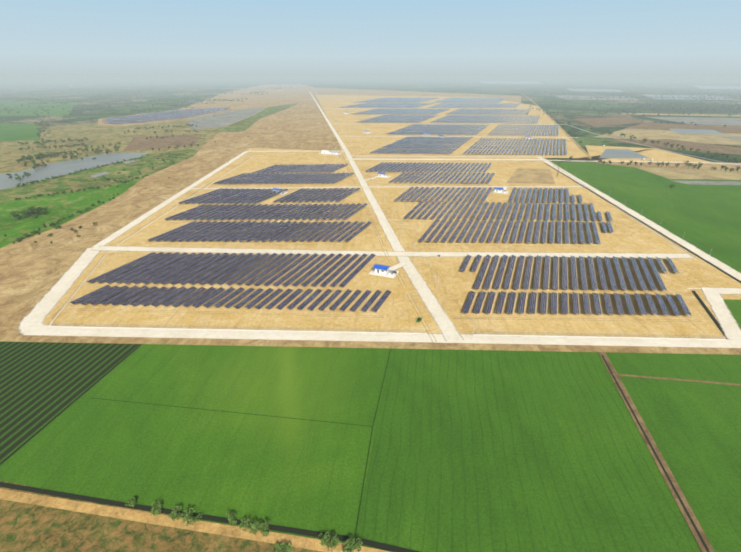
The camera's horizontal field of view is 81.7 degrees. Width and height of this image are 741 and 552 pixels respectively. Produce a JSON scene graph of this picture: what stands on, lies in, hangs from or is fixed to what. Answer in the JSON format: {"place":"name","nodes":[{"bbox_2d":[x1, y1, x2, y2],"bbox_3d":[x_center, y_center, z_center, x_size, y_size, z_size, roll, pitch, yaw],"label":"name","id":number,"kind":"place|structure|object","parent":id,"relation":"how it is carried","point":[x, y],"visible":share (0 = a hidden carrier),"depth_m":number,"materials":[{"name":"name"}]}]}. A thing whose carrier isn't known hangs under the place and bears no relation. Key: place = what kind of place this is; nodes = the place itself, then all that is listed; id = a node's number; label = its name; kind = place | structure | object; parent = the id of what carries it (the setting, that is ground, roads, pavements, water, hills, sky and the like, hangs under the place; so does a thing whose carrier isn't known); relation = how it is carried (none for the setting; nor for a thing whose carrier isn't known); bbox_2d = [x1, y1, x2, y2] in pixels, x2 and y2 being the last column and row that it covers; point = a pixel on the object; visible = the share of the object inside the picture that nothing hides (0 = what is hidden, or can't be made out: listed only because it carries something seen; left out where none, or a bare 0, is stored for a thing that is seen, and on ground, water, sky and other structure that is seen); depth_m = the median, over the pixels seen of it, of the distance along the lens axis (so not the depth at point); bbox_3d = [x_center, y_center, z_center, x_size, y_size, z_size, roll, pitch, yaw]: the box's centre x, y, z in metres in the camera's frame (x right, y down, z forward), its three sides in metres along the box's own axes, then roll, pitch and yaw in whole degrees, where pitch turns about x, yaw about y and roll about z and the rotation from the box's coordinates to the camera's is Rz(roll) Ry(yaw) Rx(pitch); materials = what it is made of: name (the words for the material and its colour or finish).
{"place":"outdoors","nodes":[
{"label":"outdoors","id":0,"kind":"place"},
{"bbox_2d":[0,123,39,141],"bbox_3d":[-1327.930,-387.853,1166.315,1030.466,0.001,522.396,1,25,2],"label":"green field","id":1,"kind":"structure","parent":0,"point":[17,131],"depth_m":1206.53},
{"bbox_2d":[0,102,74,115],"bbox_3d":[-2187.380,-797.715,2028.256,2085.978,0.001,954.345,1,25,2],"label":"green field","id":2,"kind":"structure","parent":0,"point":[26,110],"depth_m":1973.03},
{"bbox_2d":[16,247,99,334],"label":"road","id":3,"kind":"structure","parent":0,"point":[31,323],"depth_m":317.06,"materials":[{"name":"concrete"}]},
{"bbox_2d":[0,342,139,460],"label":"striped field","id":4,"kind":"structure","parent":0,"point":[42,384],"depth_m":234.00,"materials":[{"name":"plant"}]},
{"bbox_2d":[0,153,146,189],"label":"river","id":5,"kind":"structure","parent":0,"point":[56,169],"depth_m":746.43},
{"bbox_2d":[0,116,225,173],"bbox_3d":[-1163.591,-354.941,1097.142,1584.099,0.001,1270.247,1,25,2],"label":"scrubland","id":6,"kind":"structure","parent":0,"point":[95,134],"depth_m":1032.31,"materials":[{"name":"soil"}]},
{"bbox_2d":[0,480,321,551],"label":"dry verge ground","id":7,"kind":"structure","parent":0,"point":[25,527],"depth_m":154.18,"materials":[{"name":"soil"}]},
{"bbox_2d":[150,501,162,515],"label":"tree","id":8,"kind":"object","parent":7,"relation":"on","point":[156,509],"visible":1,"depth_m":161.75,"materials":[{"name":"green plant"}]},
{"bbox_2d":[183,512,201,527],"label":"tree","id":9,"kind":"object","parent":7,"relation":"on","point":[193,520],"visible":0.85,"depth_m":157.61,"materials":[{"name":"green plant"}]},
{"bbox_2d":[238,518,251,531],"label":"tree","id":10,"kind":"object","parent":7,"relation":"on","point":[246,524],"visible":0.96,"depth_m":156.59,"materials":[{"name":"green plant"}]},
{"bbox_2d":[249,520,261,534],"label":"tree","id":11,"kind":"object","parent":7,"relation":"on","point":[254,526],"visible":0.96,"depth_m":155.07,"materials":[{"name":"green plant"}]},
{"bbox_2d":[258,520,269,536],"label":"tree","id":12,"kind":"object","parent":7,"relation":"on","point":[265,531],"visible":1,"depth_m":154.65,"materials":[{"name":"green plant"}]},
{"bbox_2d":[274,542,286,551],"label":"tree","id":13,"kind":"object","parent":7,"relation":"on","point":[279,546],"visible":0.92,"depth_m":148.69,"materials":[{"name":"green plant"}]},
{"bbox_2d":[281,542,291,551],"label":"tree","id":14,"kind":"object","parent":7,"relation":"on","point":[286,548],"visible":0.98,"depth_m":148.18,"materials":[{"name":"green plant"}]},
{"bbox_2d":[318,532,329,545],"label":"tree","id":15,"kind":"object","parent":7,"relation":"on","point":[323,539],"visible":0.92,"depth_m":150.96,"materials":[{"name":"green plant"}]},
{"bbox_2d":[324,532,339,551],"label":"tree","id":16,"kind":"object","parent":7,"relation":"on","point":[334,541],"visible":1,"depth_m":150.02,"materials":[{"name":"green plant"}]},
{"bbox_2d":[342,535,353,551],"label":"tree","id":17,"kind":"object","parent":7,"relation":"on","point":[347,546],"visible":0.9,"depth_m":148.71,"materials":[{"name":"green plant"}]},
{"bbox_2d":[348,537,362,551],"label":"tree","id":18,"kind":"object","parent":7,"relation":"on","point":[354,544],"visible":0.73,"depth_m":149.10,"materials":[{"name":"green plant"}]},
{"bbox_2d":[123,134,201,151],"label":"plowed field","id":19,"kind":"structure","parent":0,"point":[141,143],"depth_m":1017.44,"materials":[{"name":"soil"}]},
{"bbox_2d":[92,150,250,246],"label":"road","id":20,"kind":"structure","parent":0,"point":[119,232],"depth_m":528.11,"materials":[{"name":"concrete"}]},
{"bbox_2d":[0,489,389,551],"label":"dirt track","id":21,"kind":"structure","parent":0,"point":[166,520],"depth_m":158.78,"materials":[{"name":"soil"}]},
{"bbox_2d":[0,482,418,551],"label":"ditch","id":22,"kind":"object","parent":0,"point":[383,546],"visible":0.78,"depth_m":160.57,"materials":[{"name":"grey"}]},
{"bbox_2d":[59,308,371,316],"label":"service track","id":23,"kind":"structure","parent":0,"point":[212,313],"depth_m":297.23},
{"bbox_2d":[188,107,265,129],"bbox_3d":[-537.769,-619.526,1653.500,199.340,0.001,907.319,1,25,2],"label":"grey field","id":24,"kind":"structure","parent":0,"point":[220,120],"depth_m":1513.14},
{"bbox_2d":[0,84,520,334],"bbox_3d":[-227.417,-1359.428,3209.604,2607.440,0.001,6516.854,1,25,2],"label":"bare earth","id":25,"kind":"structure","parent":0,"point":[30,269],"depth_m":660.24,"materials":[{"name":"soil"}]},
{"bbox_2d":[0,177,143,247],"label":"lush grass","id":26,"kind":"structure","parent":25,"relation":"on","point":[60,205],"depth_m":528.36,"materials":[{"name":"plant"}]},
{"bbox_2d":[0,148,200,201],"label":"grass","id":27,"kind":"structure","parent":25,"relation":"on","point":[84,179],"depth_m":685.55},
{"bbox_2d":[3,103,250,243],"bbox_3d":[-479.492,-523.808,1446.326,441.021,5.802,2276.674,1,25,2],"label":"trees","id":28,"kind":"object","parent":25,"relation":"on","point":[52,224],"visible":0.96,"depth_m":585.22,"materials":[{"name":"green plant"}]},
{"bbox_2d":[102,107,229,123],"bbox_3d":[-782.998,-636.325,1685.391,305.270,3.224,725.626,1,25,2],"label":"solar tables","id":29,"kind":"object","parent":25,"relation":"on","point":[156,116],"visible":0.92,"depth_m":1592.77,"materials":[{"name":"blue"}]},
{"bbox_2d":[98,107,233,125],"bbox_3d":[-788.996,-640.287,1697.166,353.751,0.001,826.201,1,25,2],"label":"solar array pad","id":30,"kind":"object","parent":25,"relation":"on","point":[100,123],"visible":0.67,"depth_m":1481.78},
{"bbox_2d":[210,103,297,131],"bbox_3d":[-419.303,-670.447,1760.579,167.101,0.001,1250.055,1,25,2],"label":"grass strip","id":31,"kind":"object","parent":25,"relation":"on","point":[243,125],"visible":1,"depth_m":1481.72,"materials":[{"name":"green plant"}]},
{"bbox_2d":[324,119,433,338],"bbox_3d":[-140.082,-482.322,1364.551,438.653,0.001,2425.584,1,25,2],"label":"fence","id":32,"kind":"object","parent":25,"relation":"on","point":[387,253],"visible":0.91,"depth_m":391.55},
{"bbox_2d":[313,88,473,338],"bbox_3d":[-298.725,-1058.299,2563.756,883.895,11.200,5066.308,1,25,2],"label":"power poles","id":33,"kind":"object","parent":25,"relation":"on","point":[407,231],"visible":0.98,"depth_m":441.06,"materials":[{"name":"grey concrete"}]},
{"bbox_2d":[247,151,320,151],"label":"road","id":34,"kind":"structure","parent":0,"point":[283,151],"depth_m":901.46,"materials":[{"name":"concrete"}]},
{"bbox_2d":[320,108,371,108],"bbox_3d":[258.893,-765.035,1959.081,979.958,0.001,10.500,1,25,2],"label":"road","id":35,"kind":"structure","parent":0,"point":[345,108],"depth_m":1970.52,"materials":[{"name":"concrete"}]},
{"bbox_2d":[0,341,726,543],"bbox_3d":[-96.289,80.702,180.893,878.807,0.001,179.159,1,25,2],"label":"rice field","id":36,"kind":"structure","parent":0,"point":[299,473],"depth_m":196.10,"materials":[{"name":"plant"}]},
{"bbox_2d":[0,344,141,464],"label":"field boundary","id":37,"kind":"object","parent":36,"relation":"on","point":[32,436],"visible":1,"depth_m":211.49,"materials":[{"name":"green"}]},
{"bbox_2d":[125,497,136,506],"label":"tree","id":38,"kind":"object","parent":36,"relation":"on","point":[132,503],"visible":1,"depth_m":164.06,"materials":[{"name":"green plant"}]},
{"bbox_2d":[168,505,181,520],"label":"tree","id":39,"kind":"object","parent":36,"relation":"on","point":[178,508],"visible":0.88,"depth_m":160.73,"materials":[{"name":"green plant"}]},
{"bbox_2d":[174,508,192,521],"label":"tree","id":40,"kind":"object","parent":36,"relation":"on","point":[186,514],"visible":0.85,"depth_m":158.54,"materials":[{"name":"green plant"}]},
{"bbox_2d":[225,511,236,525],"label":"tree","id":41,"kind":"object","parent":36,"relation":"on","point":[231,518],"visible":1,"depth_m":158.04,"materials":[{"name":"green plant"}]},
{"bbox_2d":[93,398,371,426],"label":"bund","id":42,"kind":"object","parent":36,"relation":"on","point":[232,412],"depth_m":209.63,"materials":[{"name":"green"}]},
{"bbox_2d":[0,74,740,162],"bbox_3d":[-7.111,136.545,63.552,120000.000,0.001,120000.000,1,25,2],"label":"ground","id":43,"kind":"structure","parent":0,"point":[461,84],"depth_m":4153.06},
{"bbox_2d":[49,252,107,325],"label":"fence","id":44,"kind":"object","parent":43,"relation":"on","point":[77,290],"depth_m":326.25,"materials":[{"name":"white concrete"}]},
{"bbox_2d":[6,99,198,219],"bbox_3d":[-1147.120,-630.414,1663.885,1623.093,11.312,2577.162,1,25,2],"label":"trees","id":45,"kind":"object","parent":43,"relation":"on","point":[34,211],"visible":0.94,"depth_m":869.37,"materials":[{"name":"green plant"}]},
{"bbox_2d":[118,157,251,244],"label":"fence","id":46,"kind":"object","parent":43,"relation":"on","point":[176,206],"depth_m":520.00,"materials":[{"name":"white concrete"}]},
{"bbox_2d":[49,326,427,333],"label":"fence","id":47,"kind":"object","parent":43,"relation":"on","point":[234,329],"depth_m":277.39,"materials":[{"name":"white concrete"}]},
{"bbox_2d":[0,106,738,115],"bbox_3d":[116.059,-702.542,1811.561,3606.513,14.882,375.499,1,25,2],"label":"trees","id":48,"kind":"object","parent":43,"relation":"on","point":[521,111],"visible":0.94,"depth_m":1768.13,"materials":[{"name":"green plant"}]},
{"bbox_2d":[2,94,740,107],"bbox_3d":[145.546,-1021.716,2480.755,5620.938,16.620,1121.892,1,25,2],"label":"trees","id":49,"kind":"object","parent":43,"relation":"on","point":[699,97],"visible":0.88,"depth_m":2512.98,"materials":[{"name":"green plant"}]},
{"bbox_2d":[3,89,740,95],"bbox_3d":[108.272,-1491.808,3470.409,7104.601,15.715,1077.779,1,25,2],"label":"trees","id":50,"kind":"object","parent":43,"relation":"on","point":[622,93],"visible":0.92,"depth_m":3374.14,"materials":[{"name":"green plant"}]},
{"bbox_2d":[501,89,591,158],"bbox_3d":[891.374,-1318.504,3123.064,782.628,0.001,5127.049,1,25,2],"label":"dirt road","id":51,"kind":"structure","parent":43,"relation":"on","point":[582,149],"depth_m":1128.80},
{"bbox_2d":[474,334,694,338],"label":"kerb","id":52,"kind":"structure","parent":43,"relation":"on","point":[587,336],"depth_m":270.04,"materials":[{"name":"white concrete"}]},
{"bbox_2d":[474,331,726,338],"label":"dirt track","id":53,"kind":"structure","parent":43,"relation":"on","point":[608,334],"depth_m":269.78,"materials":[{"name":"soil"}]},
{"bbox_2d":[574,117,645,125],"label":"plot","id":54,"kind":"object","parent":43,"relation":"on","point":[608,121],"visible":1,"depth_m":1480.48,"materials":[{"name":"soil"}]},
{"bbox_2d":[553,166,696,259],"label":"fence","id":55,"kind":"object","parent":43,"relation":"on","point":[639,222],"depth_m":461.18,"materials":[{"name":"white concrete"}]},
{"bbox_2d":[538,99,740,171],"bbox_3d":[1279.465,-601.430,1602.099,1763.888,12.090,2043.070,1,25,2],"label":"trees","id":56,"kind":"object","parent":43,"relation":"on","point":[678,164],"visible":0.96,"depth_m":812.84,"materials":[{"name":"green plant"}]},
{"bbox_2d":[544,160,736,163],"bbox_3d":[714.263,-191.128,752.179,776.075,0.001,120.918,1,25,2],"label":"dirt road","id":57,"kind":"structure","parent":43,"relation":"on","point":[640,161],"depth_m":799.80,"materials":[{"name":"soil"}]},
{"bbox_2d":[545,163,740,282],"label":"ditch","id":58,"kind":"object","parent":43,"relation":"in","point":[656,230],"visible":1,"depth_m":438.38,"materials":[{"name":"grey"}]},
{"bbox_2d":[607,139,740,154],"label":"plot","id":59,"kind":"object","parent":43,"relation":"on","point":[703,147],"visible":0.83,"depth_m":974.90,"materials":[{"name":"soil"}]},
{"bbox_2d":[715,136,740,140],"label":"plot","id":60,"kind":"object","parent":43,"relation":"on","point":[736,138],"visible":1,"depth_m":1094.46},
{"bbox_2d":[0,335,740,354],"bbox_3d":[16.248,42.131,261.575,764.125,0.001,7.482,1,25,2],"label":"verge sand","id":61,"kind":"structure","parent":0,"point":[354,344],"depth_m":262.06,"materials":[{"name":"sand"}]},
{"bbox_2d":[0,0,740,73],"label":"sky","id":62,"kind":"structure","parent":0,"point":[37,36],"materials":[{"name":"blue"}]},
{"bbox_2d":[353,348,390,540],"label":"field boundary","id":63,"kind":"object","parent":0,"point":[368,451],"depth_m":186.10,"materials":[{"name":"green"}]},
{"bbox_2d":[38,326,740,347],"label":"road","id":64,"kind":"structure","parent":0,"point":[292,335],"depth_m":269.25,"materials":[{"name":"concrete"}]},
{"bbox_2d":[43,148,740,338],"bbox_3d":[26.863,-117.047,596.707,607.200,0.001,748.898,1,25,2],"label":"sandy ground","id":65,"kind":"structure","parent":0,"point":[396,311],"depth_m":363.96,"materials":[{"name":"sand"}]},
{"bbox_2d":[70,252,390,311],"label":"solar tables","id":66,"kind":"object","parent":65,"relation":"on","point":[347,303],"visible":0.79,"depth_m":337.64,"materials":[{"name":"grey"}]},
{"bbox_2d":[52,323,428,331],"bbox_3d":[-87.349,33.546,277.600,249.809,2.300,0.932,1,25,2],"label":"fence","id":67,"kind":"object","parent":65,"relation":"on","point":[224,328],"visible":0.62,"depth_m":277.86,"materials":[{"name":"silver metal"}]},
{"bbox_2d":[148,164,371,242],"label":"solar tables","id":68,"kind":"object","parent":65,"relation":"on","point":[231,180],"visible":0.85,"depth_m":505.74,"materials":[{"name":"grey"}]},
{"bbox_2d":[272,188,287,194],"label":"inverter station","id":69,"kind":"object","parent":65,"relation":"on","point":[276,189],"visible":0.73,"depth_m":588.93,"materials":[{"name":"metal"}]},
{"bbox_2d":[318,149,341,154],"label":"substation","id":70,"kind":"object","parent":65,"relation":"on","point":[328,152],"visible":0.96,"depth_m":878.47,"materials":[{"name":"white concrete"}]},
{"bbox_2d":[375,172,389,177],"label":"inverter station","id":71,"kind":"object","parent":65,"relation":"on","point":[383,175],"visible":0.98,"depth_m":682.68,"materials":[{"name":"metal"}]},
{"bbox_2d":[369,264,398,277],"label":"inverter station","id":72,"kind":"object","parent":65,"relation":"on","point":[380,270],"visible":0.83,"depth_m":353.40,"materials":[{"name":"white concrete"}]},
{"bbox_2d":[190,186,582,188],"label":"road","id":73,"kind":"structure","parent":65,"relation":"on","point":[399,186],"depth_m":624.64,"materials":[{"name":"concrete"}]},
{"bbox_2d":[310,92,463,340],"bbox_3d":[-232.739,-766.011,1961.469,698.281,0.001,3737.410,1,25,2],"label":"road","id":74,"kind":"structure","parent":65,"relation":"on","point":[445,325],"depth_m":367.68,"materials":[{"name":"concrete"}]},
{"bbox_2d":[92,246,694,258],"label":"crossroad","id":75,"kind":"structure","parent":65,"relation":"on","point":[368,253],"depth_m":394.04,"materials":[{"name":"concrete"}]},
{"bbox_2d":[366,162,613,244],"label":"solar tables","id":76,"kind":"object","parent":65,"relation":"on","point":[465,230],"visible":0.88,"depth_m":514.90,"materials":[{"name":"grey"}]},
{"bbox_2d":[492,187,508,193],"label":"inverter station","id":77,"kind":"object","parent":65,"relation":"on","point":[498,190],"visible":0.96,"depth_m":593.24,"materials":[{"name":"metal"}]},
{"bbox_2d":[507,168,554,183],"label":"bare ground","id":78,"kind":"structure","parent":65,"relation":"on","point":[522,175],"depth_m":684.52,"materials":[{"name":"soil"}]},
{"bbox_2d":[460,254,691,315],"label":"solar tables","id":79,"kind":"object","parent":65,"relation":"on","point":[478,306],"visible":0.94,"depth_m":331.73,"materials":[{"name":"blue"}]},
{"bbox_2d":[388,262,406,269],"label":"driveway","id":80,"kind":"structure","parent":0,"point":[398,265],"depth_m":367.21,"materials":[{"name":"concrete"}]},
{"bbox_2d":[345,158,542,159],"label":"crossroad","id":81,"kind":"structure","parent":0,"point":[431,159],"depth_m":818.75,"materials":[{"name":"concrete"}]},
{"bbox_2d":[316,95,586,157],"bbox_3d":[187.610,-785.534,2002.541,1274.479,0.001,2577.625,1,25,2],"label":"sandy ground","id":82,"kind":"structure","parent":0,"point":[375,138],"depth_m":1226.89,"materials":[{"name":"sand"}]},
{"bbox_2d":[411,156,488,156],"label":"crossroad","id":83,"kind":"structure","parent":82,"relation":"on","point":[449,156],"depth_m":847.17,"materials":[{"name":"concrete"}]},
{"bbox_2d":[339,98,566,154],"bbox_3d":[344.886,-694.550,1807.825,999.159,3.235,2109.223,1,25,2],"label":"solar tables","id":84,"kind":"object","parent":82,"relation":"on","point":[423,111],"visible":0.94,"depth_m":1347.62,"materials":[{"name":"blue"}]},
{"bbox_2d":[396,136,578,137],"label":"road","id":85,"kind":"structure","parent":0,"point":[471,136],"depth_m":1111.17,"materials":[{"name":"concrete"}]},
{"bbox_2d":[479,81,542,83],"bbox_3d":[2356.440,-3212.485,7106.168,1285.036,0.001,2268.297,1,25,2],"label":"wet field","id":86,"kind":"structure","parent":0,"point":[509,82],"depth_m":6993.62,"materials":[{"name":"liquid"}]},
{"bbox_2d":[356,349,701,551],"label":"rice field","id":87,"kind":"structure","parent":0,"point":[503,451],"depth_m":182.56,"materials":[{"name":"plant"}]},
{"bbox_2d":[456,317,699,321],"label":"service track","id":88,"kind":"structure","parent":0,"point":[581,318],"depth_m":288.80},
{"bbox_2d":[566,88,622,91],"bbox_3d":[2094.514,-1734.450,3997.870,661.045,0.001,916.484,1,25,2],"label":"pond","id":89,"kind":"structure","parent":0,"point":[598,90],"depth_m":3920.20,"materials":[{"name":"liquid"}]},
{"bbox_2d":[552,95,637,99],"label":"wet field","id":90,"kind":"structure","parent":0,"point":[585,98],"depth_m":2723.11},
{"bbox_2d":[599,149,647,157],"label":"pond water","id":91,"kind":"structure","parent":0,"point":[617,153],"depth_m":868.22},
{"bbox_2d":[550,145,708,161],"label":"sandy ground","id":92,"kind":"structure","parent":0,"point":[596,152],"depth_m":847.61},
{"bbox_2d":[537,157,740,280],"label":"road","id":93,"kind":"structure","parent":0,"point":[726,268],"depth_m":454.19,"materials":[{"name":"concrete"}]},
{"bbox_2d":[552,162,740,272],"bbox_3d":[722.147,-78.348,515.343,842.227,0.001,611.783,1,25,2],"label":"rice field","id":94,"kind":"structure","parent":0,"point":[705,218],"depth_m":548.48,"materials":[{"name":"plant"}]},
{"bbox_2d":[635,167,740,179],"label":"dry patch","id":95,"kind":"object","parent":94,"relation":"on","point":[687,173],"visible":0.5,"depth_m":705.64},
{"bbox_2d":[674,181,740,184],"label":"wet strip","id":96,"kind":"object","parent":94,"relation":"on","point":[714,182],"visible":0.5,"depth_m":648.00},
{"bbox_2d":[723,299,740,328],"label":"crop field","id":97,"kind":"structure","parent":94,"relation":"on","point":[734,307],"depth_m":301.98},
{"bbox_2d":[701,287,740,340],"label":"dirt road","id":98,"kind":"structure","parent":97,"relation":"on","point":[730,328],"depth_m":300.70,"materials":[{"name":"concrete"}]},
{"bbox_2d":[692,291,726,338],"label":"ditch","id":99,"kind":"object","parent":98,"relation":"on","point":[713,318],"visible":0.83,"depth_m":296.96,"materials":[{"name":"grey"}]},
{"bbox_2d":[565,124,740,165],"bbox_3d":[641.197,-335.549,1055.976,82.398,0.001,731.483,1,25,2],"label":"dirt road","id":100,"kind":"structure","parent":0,"point":[648,146],"depth_m":961.69,"materials":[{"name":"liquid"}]},
{"bbox_2d":[598,352,714,551],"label":"earth bund","id":101,"kind":"structure","parent":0,"point":[669,473],"depth_m":180.92,"materials":[{"name":"soil"}]},
{"bbox_2d":[601,355,709,551],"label":"ditch","id":102,"kind":"object","parent":101,"relation":"on","point":[678,496],"visible":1,"depth_m":181.84,"materials":[{"name":"brown"}]},
{"bbox_2d":[594,162,740,169],"bbox_3d":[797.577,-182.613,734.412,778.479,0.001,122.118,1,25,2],"label":"dike road ground","id":103,"kind":"structure","parent":0,"point":[683,165],"depth_m":765.78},
{"bbox_2d":[596,129,740,145],"bbox_3d":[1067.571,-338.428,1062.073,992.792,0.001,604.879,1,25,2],"label":"tan field","id":104,"kind":"structure","parent":0,"point":[673,135],"depth_m":1111.61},
{"bbox_2d":[605,352,740,551],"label":"rice field","id":105,"kind":"structure","parent":0,"point":[694,428],"depth_m":203.35,"materials":[{"name":"plant"}]},
{"bbox_2d":[612,373,740,385],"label":"dirt path","id":106,"kind":"structure","parent":105,"relation":"on","point":[676,379],"depth_m":232.15,"materials":[{"name":"soil"}]},
{"bbox_2d":[622,113,740,116],"bbox_3d":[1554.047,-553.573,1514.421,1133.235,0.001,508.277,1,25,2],"label":"pond bank","id":107,"kind":"structure","parent":0,"point":[682,115],"depth_m":1690.60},
{"bbox_2d":[626,123,740,133],"bbox_3d":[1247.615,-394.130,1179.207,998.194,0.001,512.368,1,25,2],"label":"brown field","id":108,"kind":"structure","parent":0,"point":[718,128],"depth_m":1292.82,"materials":[{"name":"soil"}]},
{"bbox_2d":[629,103,740,112],"bbox_3d":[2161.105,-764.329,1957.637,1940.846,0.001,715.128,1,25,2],"label":"plantation ground","id":109,"kind":"structure","parent":0,"point":[645,106],"depth_m":1970.75,"materials":[{"name":"plant"}]},
{"bbox_2d":[633,102,740,111],"bbox_3d":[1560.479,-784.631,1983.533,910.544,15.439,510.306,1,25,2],"label":"plantation trees","id":110,"kind":"object","parent":109,"relation":"on","point":[693,104],"visible":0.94,"depth_m":1936.15,"materials":[{"name":"green plant"}]},
{"bbox_2d":[642,94,736,99],"bbox_3d":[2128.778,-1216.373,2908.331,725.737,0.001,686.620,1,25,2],"label":"wet field","id":111,"kind":"structure","parent":0,"point":[683,96],"depth_m":2831.22,"materials":[{"name":"liquid"}]},
{"bbox_2d":[648,117,740,125],"bbox_3d":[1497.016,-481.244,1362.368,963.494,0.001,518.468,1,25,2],"label":"wet field","id":112,"kind":"structure","parent":0,"point":[718,121],"depth_m":1480.39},
{"bbox_2d":[670,129,723,134],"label":"pond","id":113,"kind":"structure","parent":0,"point":[696,131],"depth_m":1205.31,"materials":[{"name":"liquid"}]},
{"bbox_2d":[695,86,740,88],"bbox_3d":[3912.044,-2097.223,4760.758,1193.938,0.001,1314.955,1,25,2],"label":"wet field","id":114,"kind":"structure","parent":0,"point":[719,87],"depth_m":4693.45,"materials":[{"name":"liquid"}]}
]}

